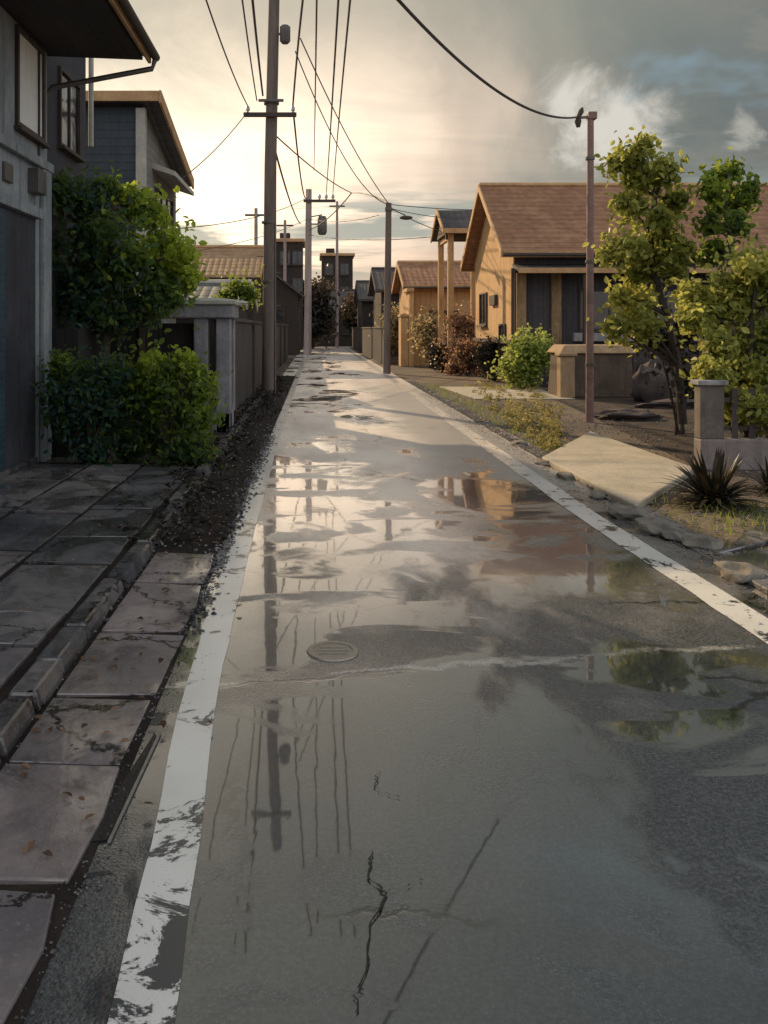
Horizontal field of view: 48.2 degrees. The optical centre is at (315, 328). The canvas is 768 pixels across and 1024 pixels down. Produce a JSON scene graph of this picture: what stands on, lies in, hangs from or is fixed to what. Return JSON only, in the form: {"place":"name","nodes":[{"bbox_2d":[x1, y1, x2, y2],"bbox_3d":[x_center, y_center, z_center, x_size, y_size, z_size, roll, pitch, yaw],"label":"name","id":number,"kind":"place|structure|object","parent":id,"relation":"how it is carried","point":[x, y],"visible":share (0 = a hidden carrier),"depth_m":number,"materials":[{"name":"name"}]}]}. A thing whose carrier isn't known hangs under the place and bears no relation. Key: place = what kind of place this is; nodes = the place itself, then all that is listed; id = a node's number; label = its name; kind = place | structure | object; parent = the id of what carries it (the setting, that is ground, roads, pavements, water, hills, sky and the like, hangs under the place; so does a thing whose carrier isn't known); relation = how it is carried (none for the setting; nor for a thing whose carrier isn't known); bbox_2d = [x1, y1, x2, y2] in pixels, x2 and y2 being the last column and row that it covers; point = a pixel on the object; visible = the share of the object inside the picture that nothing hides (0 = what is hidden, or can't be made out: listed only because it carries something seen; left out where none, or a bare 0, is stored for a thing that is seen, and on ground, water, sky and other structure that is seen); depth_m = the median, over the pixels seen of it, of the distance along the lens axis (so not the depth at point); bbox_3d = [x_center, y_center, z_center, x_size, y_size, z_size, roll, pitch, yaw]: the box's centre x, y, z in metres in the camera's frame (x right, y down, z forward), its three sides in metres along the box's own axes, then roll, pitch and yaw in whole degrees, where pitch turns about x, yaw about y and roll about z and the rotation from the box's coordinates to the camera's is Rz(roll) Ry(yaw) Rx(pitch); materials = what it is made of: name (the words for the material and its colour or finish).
{"place":"outdoors","nodes":[
{"label":"outdoors","id":0,"kind":"place"},
{"bbox_2d":[0,456,37,478],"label":"driveway","id":1,"kind":"structure","parent":0,"point":[19,466],"depth_m":11.55,"materials":[{"name":"concrete"}]},
{"bbox_2d":[0,463,196,703],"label":"pavement","id":2,"kind":"structure","parent":0,"point":[63,589],"depth_m":7.99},
{"bbox_2d":[176,279,257,391],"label":"grey roof shed","id":3,"kind":"structure","parent":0,"point":[209,288],"depth_m":26.86,"materials":[{"name":"metal"}]},
{"bbox_2d":[191,245,262,320],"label":"roof","id":4,"kind":"structure","parent":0,"point":[218,260],"depth_m":43.33,"materials":[{"name":"tile"}]},
{"bbox_2d":[211,318,288,411],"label":"block boundary wall","id":5,"kind":"structure","parent":0,"point":[248,357],"depth_m":24.48,"materials":[{"name":"concrete"}]},
{"bbox_2d":[276,233,304,348],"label":"building","id":6,"kind":"structure","parent":0,"point":[294,257],"depth_m":82.00,"materials":[{"name":"grey concrete"}]},
{"bbox_2d":[279,251,290,265],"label":"window","id":7,"kind":"structure","parent":6,"relation":"in","point":[281,253],"depth_m":81.98,"materials":[{"name":"grey glass"}]},
{"bbox_2d":[291,251,303,265],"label":"window","id":8,"kind":"structure","parent":6,"relation":"in","point":[297,256],"depth_m":81.98,"materials":[{"name":"grey glass"}]},
{"bbox_2d":[292,278,303,292],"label":"window","id":9,"kind":"structure","parent":6,"relation":"in","point":[297,283],"depth_m":81.98,"materials":[{"name":"grey glass"}]},
{"bbox_2d":[303,289,353,345],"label":"terrace house","id":10,"kind":"structure","parent":0,"point":[345,338],"depth_m":95.60,"materials":[{"name":"tile"}]},
{"bbox_2d":[319,248,354,288],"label":"building","id":11,"kind":"structure","parent":0,"point":[345,270],"depth_m":99.00,"materials":[{"name":"grey concrete"}]},
{"bbox_2d":[324,263,333,275],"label":"window","id":12,"kind":"structure","parent":11,"relation":"in","point":[329,269],"depth_m":98.98,"materials":[{"name":"grey glass"}]},
{"bbox_2d":[340,263,349,275],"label":"window","id":13,"kind":"structure","parent":11,"relation":"in","point":[344,267],"depth_m":98.98,"materials":[{"name":"grey glass"}]},
{"bbox_2d":[353,280,372,334],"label":"dark house","id":14,"kind":"structure","parent":0,"point":[363,301],"depth_m":72.55,"materials":[{"name":"tile"}]},
{"bbox_2d":[1,347,767,759],"bbox_3d":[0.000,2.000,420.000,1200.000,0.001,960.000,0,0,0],"label":"ground","id":15,"kind":"structure","parent":0,"point":[423,375],"depth_m":15.81,"materials":[{"name":"soil"}]},
{"bbox_2d":[0,0,159,470],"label":"rendered house","id":16,"kind":"structure","parent":15,"relation":"on","point":[48,48],"depth_m":12.17,"materials":[{"name":"paint"}]},
{"bbox_2d":[14,24,50,148],"bbox_3d":[-4.075,-3.444,12.275,0.130,1.453,1.274,0,0,0],"label":"window","id":17,"kind":"structure","parent":16,"relation":"in","point":[26,49],"depth_m":12.20,"materials":[{"name":"grey glass"}]},
{"bbox_2d":[57,66,85,162],"bbox_3d":[-4.224,-3.673,14.750,0.152,1.374,1.292,0,0,0],"label":"window","id":18,"kind":"structure","parent":16,"relation":"in","point":[68,99],"depth_m":14.72,"materials":[{"name":"grey glass"}]},
{"bbox_2d":[29,334,146,466],"bbox_3d":[-3.351,1.141,12.323,1.488,2.109,1.920,0,0,-44],"label":"dark shrub","id":19,"kind":"object","parent":15,"relation":"on","point":[90,405],"visible":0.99,"depth_m":12.07,"materials":[{"name":"green plant"}]},
{"bbox_2d":[52,311,160,456],"bbox_3d":[-6.350,0.790,14.680,6.900,2.420,2.760,0,0,0],"label":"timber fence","id":20,"kind":"object","parent":15,"relation":"on","point":[72,339],"visible":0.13,"depth_m":14.02,"materials":[{"name":"wood"}]},
{"bbox_2d":[52,159,209,365],"bbox_3d":[-3.340,-0.390,14.075,3.194,4.793,2.624,0,0,-23],"label":"broadleaf tree","id":21,"kind":"object","parent":15,"relation":"on","point":[93,294],"visible":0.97,"depth_m":13.98,"materials":[{"name":"green plant"}]},
{"bbox_2d":[86,90,193,322],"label":"blue grey house","id":22,"kind":"structure","parent":15,"relation":"on","point":[136,137],"depth_m":20.02,"materials":[{"name":"wood"}]},
{"bbox_2d":[155,187,173,241],"bbox_3d":[-3.974,-2.873,22.600,0.152,1.374,2.592,0,0,0],"label":"window","id":23,"kind":"structure","parent":22,"relation":"in","point":[168,203],"depth_m":23.01,"materials":[{"name":"grey glass"}]},
{"bbox_2d":[0,373,281,764],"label":"kerb","id":24,"kind":"structure","parent":15,"relation":"on","point":[33,690],"depth_m":5.33,"materials":[{"name":"concrete"}]},
{"bbox_2d":[106,326,233,467],"bbox_3d":[-2.267,1.126,12.251,2.133,2.326,1.801,0,0,0],"label":"green shrub","id":25,"kind":"object","parent":15,"relation":"on","point":[156,378],"visible":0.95,"depth_m":12.18,"materials":[{"name":"green plant"}]},
{"bbox_2d":[113,298,247,433],"bbox_3d":[-2.914,0.701,16.650,3.172,2.598,1.200,0,0,0],"label":"garden gateway","id":26,"kind":"object","parent":15,"relation":"on","point":[224,312],"visible":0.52,"depth_m":16.20,"materials":[{"name":"concrete"}]},
{"bbox_2d":[116,375,297,552],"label":"weeds","id":27,"kind":"object","parent":15,"relation":"on","point":[186,507],"visible":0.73,"depth_m":10.57,"materials":[{"name":"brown plant"}]},
{"bbox_2d":[212,264,265,309],"bbox_3d":[-2.210,0.120,23.772,1.732,3.760,1.284,0,0,35],"label":"tree","id":28,"kind":"object","parent":15,"relation":"on","point":[241,290],"visible":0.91,"depth_m":23.57,"materials":[{"name":"green plant"}]},
{"bbox_2d":[245,208,263,244],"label":"pole","id":29,"kind":"object","parent":15,"relation":"on","point":[255,214],"visible":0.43,"depth_m":61.92,"materials":[{"name":"wood"}]},
{"bbox_2d":[243,0,296,393],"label":"utility pole","id":30,"kind":"object","parent":15,"relation":"on","point":[271,101],"visible":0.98,"depth_m":25.83,"materials":[{"name":"brown wood"}]},
{"bbox_2d":[182,112,246,178],"bbox_3d":[-2.805,-5.165,23.876,0.028,2.784,4.056,0,0,22],"label":"overhead wire","id":31,"kind":"object","parent":30,"relation":"attached to","point":[215,148],"visible":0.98,"depth_m":23.89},
{"bbox_2d":[205,0,247,105],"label":"overhead wire","id":32,"kind":"object","parent":30,"relation":"attached to","point":[223,49],"visible":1,"depth_m":18.96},
{"bbox_2d":[241,0,256,100],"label":"overhead wire","id":33,"kind":"object","parent":30,"relation":"attached to","point":[248,46],"visible":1,"depth_m":19.34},
{"bbox_2d":[251,0,263,95],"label":"overhead wire","id":34,"kind":"object","parent":30,"relation":"attached to","point":[255,27],"visible":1,"depth_m":19.32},
{"bbox_2d":[277,155,300,223],"bbox_3d":[-1.180,-6.485,43.001,0.070,1.850,34.004,0,0,0],"label":"overhead wire","id":35,"kind":"object","parent":30,"relation":"attached to","point":[279,166],"visible":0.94,"depth_m":34.06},
{"bbox_2d":[292,0,303,105],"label":"overhead wire","id":36,"kind":"object","parent":30,"relation":"attached to","point":[300,19],"visible":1,"depth_m":21.09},
{"bbox_2d":[293,117,308,198],"bbox_3d":[-0.605,-8.426,44.777,0.060,4.062,38.059,0,0,0],"label":"overhead wire","id":37,"kind":"object","parent":30,"relation":"attached to","point":[298,157],"visible":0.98,"depth_m":31.99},
{"bbox_2d":[277,136,351,192],"bbox_3d":[0.385,-6.965,38.001,0.048,2.011,24.247,0,0,8],"label":"overhead wire","id":38,"kind":"object","parent":30,"relation":"attached to","point":[309,164],"visible":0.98,"depth_m":32.93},
{"bbox_2d":[261,274,303,354],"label":"brown end house","id":39,"kind":"structure","parent":15,"relation":"on","point":[288,296],"depth_m":64.00,"materials":[{"name":"wood"}]},
{"bbox_2d":[276,309,284,323],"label":"window","id":40,"kind":"structure","parent":39,"relation":"in","point":[280,313],"depth_m":63.99,"materials":[{"name":"black glass"}]},
{"bbox_2d":[276,220,292,281],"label":"pole","id":41,"kind":"object","parent":15,"relation":"on","point":[285,271],"visible":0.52,"depth_m":79.88,"materials":[{"name":"wood"}]},
{"bbox_2d":[303,264,342,347],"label":"clipped tree","id":42,"kind":"object","parent":15,"relation":"on","point":[322,313],"visible":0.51,"depth_m":87.33,"materials":[{"name":"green plant"}]},
{"bbox_2d":[331,286,356,333],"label":"clipped tree","id":43,"kind":"object","parent":15,"relation":"on","point":[349,316],"visible":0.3,"depth_m":90.22,"materials":[{"name":"brown plant"}]},
{"bbox_2d":[352,327,383,363],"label":"boundary wall","id":44,"kind":"structure","parent":15,"relation":"on","point":[366,345],"depth_m":58.58,"materials":[{"name":"concrete"}]},
{"bbox_2d":[367,267,398,356],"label":"dark roof house","id":45,"kind":"structure","parent":15,"relation":"on","point":[376,284],"depth_m":62.27,"materials":[{"name":"tile"}]},
{"bbox_2d":[368,301,398,355],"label":"tan shrub","id":46,"kind":"object","parent":15,"relation":"on","point":[394,330],"visible":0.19,"depth_m":55.46,"materials":[{"name":"brown plant"}]},
{"bbox_2d":[383,203,412,373],"bbox_3d":[3.623,-1.721,37.663,1.306,7.645,0.344,0,0,5],"label":"utility pole","id":47,"kind":"object","parent":15,"relation":"on","point":[387,327],"visible":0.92,"depth_m":37.57,"materials":[{"name":"metal"}]},
{"bbox_2d":[295,51,386,203],"bbox_3d":[1.301,-6.587,30.848,0.036,2.454,14.213,0,0,15],"label":"overhead wire","id":48,"kind":"object","parent":47,"relation":"attached to","point":[331,133],"visible":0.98,"depth_m":27.75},
{"bbox_2d":[300,38,387,202],"bbox_3d":[1.384,-6.851,30.849,0.040,2.652,14.180,0,0,15],"label":"overhead wire","id":49,"kind":"object","parent":47,"relation":"attached to","point":[337,116],"visible":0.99,"depth_m":28.04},
{"bbox_2d":[398,288,413,366],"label":"lit chimney wall","id":50,"kind":"structure","parent":15,"relation":"on","point":[406,357],"depth_m":44.60,"materials":[{"name":"paint"}]},
{"bbox_2d":[403,304,455,367],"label":"tan shrub","id":51,"kind":"object","parent":15,"relation":"on","point":[425,331],"visible":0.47,"depth_m":42.69,"materials":[{"name":"brown plant"}]},
{"bbox_2d":[391,260,469,365],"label":"ochre cottage","id":52,"kind":"structure","parent":15,"relation":"on","point":[420,277],"depth_m":46.00,"materials":[{"name":"paint"}]},
{"bbox_2d":[424,337,454,371],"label":"dark shrub","id":53,"kind":"object","parent":15,"relation":"on","point":[434,352],"visible":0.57,"depth_m":39.01,"materials":[{"name":"brown plant"}]},
{"bbox_2d":[422,300,474,372],"bbox_3d":[6.764,0.665,38.992,3.898,4.464,3.290,0,0,0],"label":"russet shrub","id":54,"kind":"object","parent":15,"relation":"on","point":[463,324],"visible":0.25,"depth_m":38.54,"materials":[{"name":"brown plant"}]},
{"bbox_2d":[430,209,474,363],"bbox_3d":[6.995,-1.840,40.295,2.610,7.680,4.110,0,0,0],"label":"gabled porch","id":55,"kind":"object","parent":15,"relation":"on","point":[452,230],"visible":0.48,"depth_m":39.63,"materials":[{"name":"paint"}]},
{"bbox_2d":[434,334,479,375],"bbox_3d":[6.415,1.361,36.254,2.164,2.250,2.118,0,0,-16],"label":"russet shrub","id":56,"kind":"object","parent":15,"relation":"on","point":[463,352],"visible":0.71,"depth_m":36.21,"materials":[{"name":"brown plant"}]},
{"bbox_2d":[466,333,499,380],"bbox_3d":[6.799,1.295,32.700,2.042,2.212,1.680,0,0,0],"label":"dark shrub","id":57,"kind":"object","parent":15,"relation":"on","point":[487,350],"visible":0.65,"depth_m":32.48,"materials":[{"name":"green plant"}]},
{"bbox_2d":[464,380,565,451],"bbox_3d":[5.327,1.862,21.615,2.134,0.340,16.105,0,0,6],"label":"ground cover","id":58,"kind":"object","parent":15,"relation":"on","point":[551,441],"visible":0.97,"depth_m":18.88,"materials":[{"name":"green plant"}]},
{"bbox_2d":[574,107,596,422],"bbox_3d":[5.749,-1.335,18.200,0.461,6.771,0.200,0,0,0],"label":"service pole","id":59,"kind":"object","parent":15,"relation":"on","point":[590,117],"visible":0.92,"depth_m":18.14,"materials":[{"name":"metal"}]},
{"bbox_2d":[396,0,578,118],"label":"overhead wire","id":60,"kind":"object","parent":59,"relation":"attached to","point":[427,30],"visible":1,"depth_m":12.04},
{"bbox_2d":[407,381,767,558],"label":"gravel","id":61,"kind":"structure","parent":15,"relation":"on","point":[711,552],"depth_m":16.14,"materials":[{"name":"gravel"}]},
{"bbox_2d":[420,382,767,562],"bbox_3d":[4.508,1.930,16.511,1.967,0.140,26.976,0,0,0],"label":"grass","id":62,"kind":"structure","parent":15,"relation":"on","point":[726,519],"depth_m":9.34,"materials":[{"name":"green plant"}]},
{"bbox_2d":[460,182,767,384],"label":"brown roof house","id":63,"kind":"structure","parent":15,"relation":"on","point":[524,255],"depth_m":30.68,"materials":[{"name":"paint"}]},
{"bbox_2d":[477,292,487,326],"bbox_3d":[6.883,-0.769,35.250,0.174,1.403,1.524,0,0,0],"label":"window","id":64,"kind":"structure","parent":63,"relation":"in","point":[482,296],"depth_m":35.22,"materials":[{"name":"black glass"}]},
{"bbox_2d":[498,324,505,367],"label":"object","id":65,"kind":"structure","parent":63,"relation":"in","point":[501,327],"depth_m":31.85,"materials":[{"name":"glass"}]},
{"bbox_2d":[577,289,678,331],"bbox_3d":[11.300,-0.619,29.888,4.224,1.503,0.174,0,0,0],"label":"window","id":66,"kind":"structure","parent":63,"relation":"in","point":[600,297],"depth_m":29.94,"materials":[{"name":"grey glass"}]},
{"bbox_2d":[633,341,688,380],"bbox_3d":[12.100,1.082,29.888,2.024,1.503,0.174,0,0,0],"label":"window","id":67,"kind":"structure","parent":63,"relation":"in","point":[641,359],"depth_m":29.94,"materials":[{"name":"glass"}]},
{"bbox_2d":[679,530,724,550],"bbox_3d":[3.529,1.962,7.849,0.362,0.159,0.523,0,0,0],"label":"kerb stone","id":68,"kind":"object","parent":15,"relation":"on","point":[690,540],"visible":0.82,"depth_m":7.73,"materials":[{"name":"stone"}]},
{"bbox_2d":[648,446,767,517],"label":"spiky plant","id":69,"kind":"object","parent":15,"relation":"on","point":[715,488],"visible":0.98,"depth_m":9.55,"materials":[{"name":"green plant"}]},
{"bbox_2d":[690,379,767,470],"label":"garden wall","id":70,"kind":"structure","parent":15,"relation":"on","point":[710,399],"depth_m":12.02,"materials":[{"name":"grey concrete"}]},
{"bbox_2d":[738,456,767,496],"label":"spiky plant","id":71,"kind":"object","parent":15,"relation":"on","point":[764,487],"visible":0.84,"depth_m":10.38,"materials":[{"name":"green plant"}]},
{"bbox_2d":[23,347,767,1023],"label":"road","id":72,"kind":"structure","parent":0,"point":[539,713],"depth_m":3.87,"materials":[{"name":"asphalt"}]},
{"bbox_2d":[91,731,161,842],"bbox_3d":[-0.793,1.987,3.745,0.105,0.008,0.910,0,0,7],"label":"gutter drain","id":73,"kind":"object","parent":72,"relation":"on","point":[116,808],"visible":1,"depth_m":3.61,"materials":[{"name":"metal"}]},
{"bbox_2d":[0,376,294,1023],"bbox_3d":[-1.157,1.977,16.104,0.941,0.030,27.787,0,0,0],"label":"gravel","id":74,"kind":"structure","parent":72,"relation":"on","point":[211,572],"depth_m":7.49,"materials":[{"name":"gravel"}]},
{"bbox_2d":[0,552,212,1023],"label":"gutter","id":75,"kind":"object","parent":74,"relation":"on","point":[48,814],"visible":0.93,"depth_m":3.94,"materials":[{"name":"concrete"}]},
{"bbox_2d":[107,355,305,1023],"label":"lane line","id":76,"kind":"object","parent":72,"relation":"on","point":[148,986],"visible":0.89,"depth_m":3.41,"materials":[{"name":"white paint"}]},
{"bbox_2d":[147,665,438,1011],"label":"road cracks","id":77,"kind":"object","parent":72,"relation":"on","point":[376,913],"visible":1,"depth_m":2.92,"materials":[{"name":"asphalt"}]},
{"bbox_2d":[303,189,335,354],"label":"utility pole","id":78,"kind":"object","parent":72,"relation":"on","point":[322,227],"visible":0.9,"depth_m":63.77,"materials":[{"name":"wood"}]},
{"bbox_2d":[314,0,317,160],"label":"overhead wire","id":79,"kind":"object","parent":78,"relation":"attached to","point":[315,67],"visible":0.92,"depth_m":25.58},
{"bbox_2d":[326,0,339,193],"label":"overhead wire","id":80,"kind":"object","parent":78,"relation":"attached to","point":[336,28],"visible":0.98,"depth_m":23.68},
{"bbox_2d":[333,0,350,189],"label":"overhead wire","id":81,"kind":"object","parent":78,"relation":"attached to","point":[348,16],"visible":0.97,"depth_m":24.76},
{"bbox_2d":[307,641,358,661],"bbox_3d":[0.106,1.994,5.277,0.329,0.012,0.329,0,0,0],"label":"valve cover","id":82,"kind":"object","parent":72,"relation":"on","point":[332,651],"visible":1,"depth_m":5.26,"materials":[{"name":"metal"}]},
{"bbox_2d":[329,201,344,347],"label":"pole","id":83,"kind":"object","parent":72,"relation":"on","point":[337,311],"visible":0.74,"depth_m":87.88,"materials":[{"name":"wood"}]},
{"bbox_2d":[0,412,764,855],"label":"fallen leaves","id":84,"kind":"object","parent":72,"relation":"on","point":[32,842],"visible":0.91,"depth_m":5.41,"materials":[{"name":"plant"}]},
{"bbox_2d":[345,348,767,643],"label":"lane line","id":85,"kind":"object","parent":72,"relation":"on","point":[732,608],"visible":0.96,"depth_m":7.87,"materials":[{"name":"white paint"}]},
{"bbox_2d":[556,471,573,479],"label":"kerb stone","id":86,"kind":"object","parent":72,"relation":"on","point":[565,475],"visible":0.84,"depth_m":11.31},
{"bbox_2d":[401,378,735,560],"bbox_3d":[3.530,1.987,16.000,0.260,0.034,36.000,0,0,0],"label":"gutter","id":87,"kind":"object","parent":72,"relation":"on","point":[697,550],"visible":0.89,"depth_m":13.38,"materials":[{"name":"concrete"}]},
{"bbox_2d":[421,394,765,611],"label":"gravel","id":88,"kind":"structure","parent":72,"relation":"on","point":[604,506],"depth_m":9.92,"materials":[{"name":"gravel"}]},
{"bbox_2d":[588,491,606,499],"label":"kerb stone","id":89,"kind":"object","parent":72,"relation":"on","point":[598,495],"visible":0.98,"depth_m":10.02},
{"bbox_2d":[606,503,649,520],"bbox_3d":[3.317,1.974,9.034,0.404,0.184,0.617,0,0,0],"label":"kerb stone","id":90,"kind":"object","parent":72,"relation":"on","point":[623,512],"visible":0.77,"depth_m":8.91,"materials":[{"name":"stone"}]},
{"bbox_2d":[633,517,674,536],"bbox_3d":[3.355,1.970,8.474,0.402,0.206,0.677,0,0,0],"label":"kerb stone","id":91,"kind":"object","parent":72,"relation":"on","point":[653,526],"visible":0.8,"depth_m":8.34,"materials":[{"name":"stone"}]},
{"bbox_2d":[660,526,683,541],"bbox_3d":[3.434,1.970,8.105,0.307,0.140,0.354,0,0,43],"label":"kerb stone","id":92,"kind":"object","parent":72,"relation":"on","point":[673,534],"visible":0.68,"depth_m":8.03,"materials":[{"name":"stone"}]},
{"bbox_2d":[714,561,764,583],"bbox_3d":[3.405,1.974,6.867,0.286,0.170,0.495,0,0,0],"label":"kerb stone","id":93,"kind":"object","parent":72,"relation":"on","point":[739,572],"visible":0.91,"depth_m":6.77,"materials":[{"name":"stone"}]},
{"bbox_2d":[86,0,767,288],"label":"sky","id":94,"kind":"structure","parent":0,"point":[426,130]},
{"bbox_2d":[441,387,574,399],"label":"garden path","id":95,"kind":"structure","parent":0,"point":[469,393],"depth_m":25.88,"materials":[{"name":"beige concrete"}]},
{"bbox_2d":[542,431,693,506],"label":"driveway slab","id":96,"kind":"structure","parent":0,"point":[634,463],"depth_m":11.73,"materials":[{"name":"beige concrete"}]},
{"bbox_2d":[535,385,764,461],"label":"yard soil","id":97,"kind":"structure","parent":0,"point":[651,426],"depth_m":17.55,"materials":[{"name":"soil"}]},
{"bbox_2d":[476,319,558,389],"bbox_3d":[6.851,0.987,28.207,2.710,2.599,2.062,0,0,40],"label":"green bush","id":98,"kind":"object","parent":97,"relation":"on","point":[526,363],"visible":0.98,"depth_m":27.90,"materials":[{"name":"green plant"}]},
{"bbox_2d":[547,344,635,397],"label":"low boundary wall","id":99,"kind":"structure","parent":97,"relation":"on","point":[613,373],"depth_m":24.57,"materials":[{"name":"concrete"}]},
{"bbox_2d":[594,409,664,419],"bbox_3d":[6.882,1.920,18.668,1.534,0.315,0.574,0,0,0],"label":"border stone","id":100,"kind":"object","parent":97,"relation":"on","point":[628,414],"visible":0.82,"depth_m":18.55,"materials":[{"name":"stone"}]},
{"bbox_2d":[582,125,706,424],"bbox_3d":[5.922,-0.959,15.377,2.119,5.358,2.185,0,0,0],"label":"slender tree","id":101,"kind":"object","parent":97,"relation":"on","point":[643,252],"visible":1,"depth_m":15.17,"materials":[{"name":"green plant"}]},
{"bbox_2d":[631,356,675,402],"bbox_3d":[9.178,1.534,23.198,1.035,1.748,0.985,0,0,-23],"label":"boulder","id":102,"kind":"object","parent":97,"relation":"on","point":[649,392],"visible":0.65,"depth_m":22.95,"materials":[{"name":"stone"}]},
{"bbox_2d":[633,398,693,407],"bbox_3d":[9.021,1.905,21.503,2.040,0.314,0.598,0,0,0],"label":"border stone","id":103,"kind":"object","parent":97,"relation":"on","point":[665,403],"visible":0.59,"depth_m":21.33,"materials":[{"name":"stone"}]},
{"bbox_2d":[634,303,704,435],"bbox_3d":[6.813,0.693,16.076,1.918,2.632,2.342,0,0,36],"label":"dark bush","id":104,"kind":"object","parent":97,"relation":"on","point":[685,348],"visible":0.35,"depth_m":15.73,"materials":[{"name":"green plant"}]},
{"bbox_2d":[665,218,767,437],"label":"garden bush","id":105,"kind":"object","parent":97,"relation":"on","point":[707,310],"visible":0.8,"depth_m":12.89,"materials":[{"name":"green plant"}]},
{"bbox_2d":[682,146,767,334],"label":"sparse tree","id":106,"kind":"object","parent":97,"relation":"on","point":[719,194],"visible":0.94,"depth_m":14.52,"materials":[{"name":"green plant"}]},
{"bbox_2d":[713,523,767,593],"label":"side paving","id":107,"kind":"structure","parent":0,"point":[758,559],"depth_m":7.45,"materials":[{"name":"concrete"}]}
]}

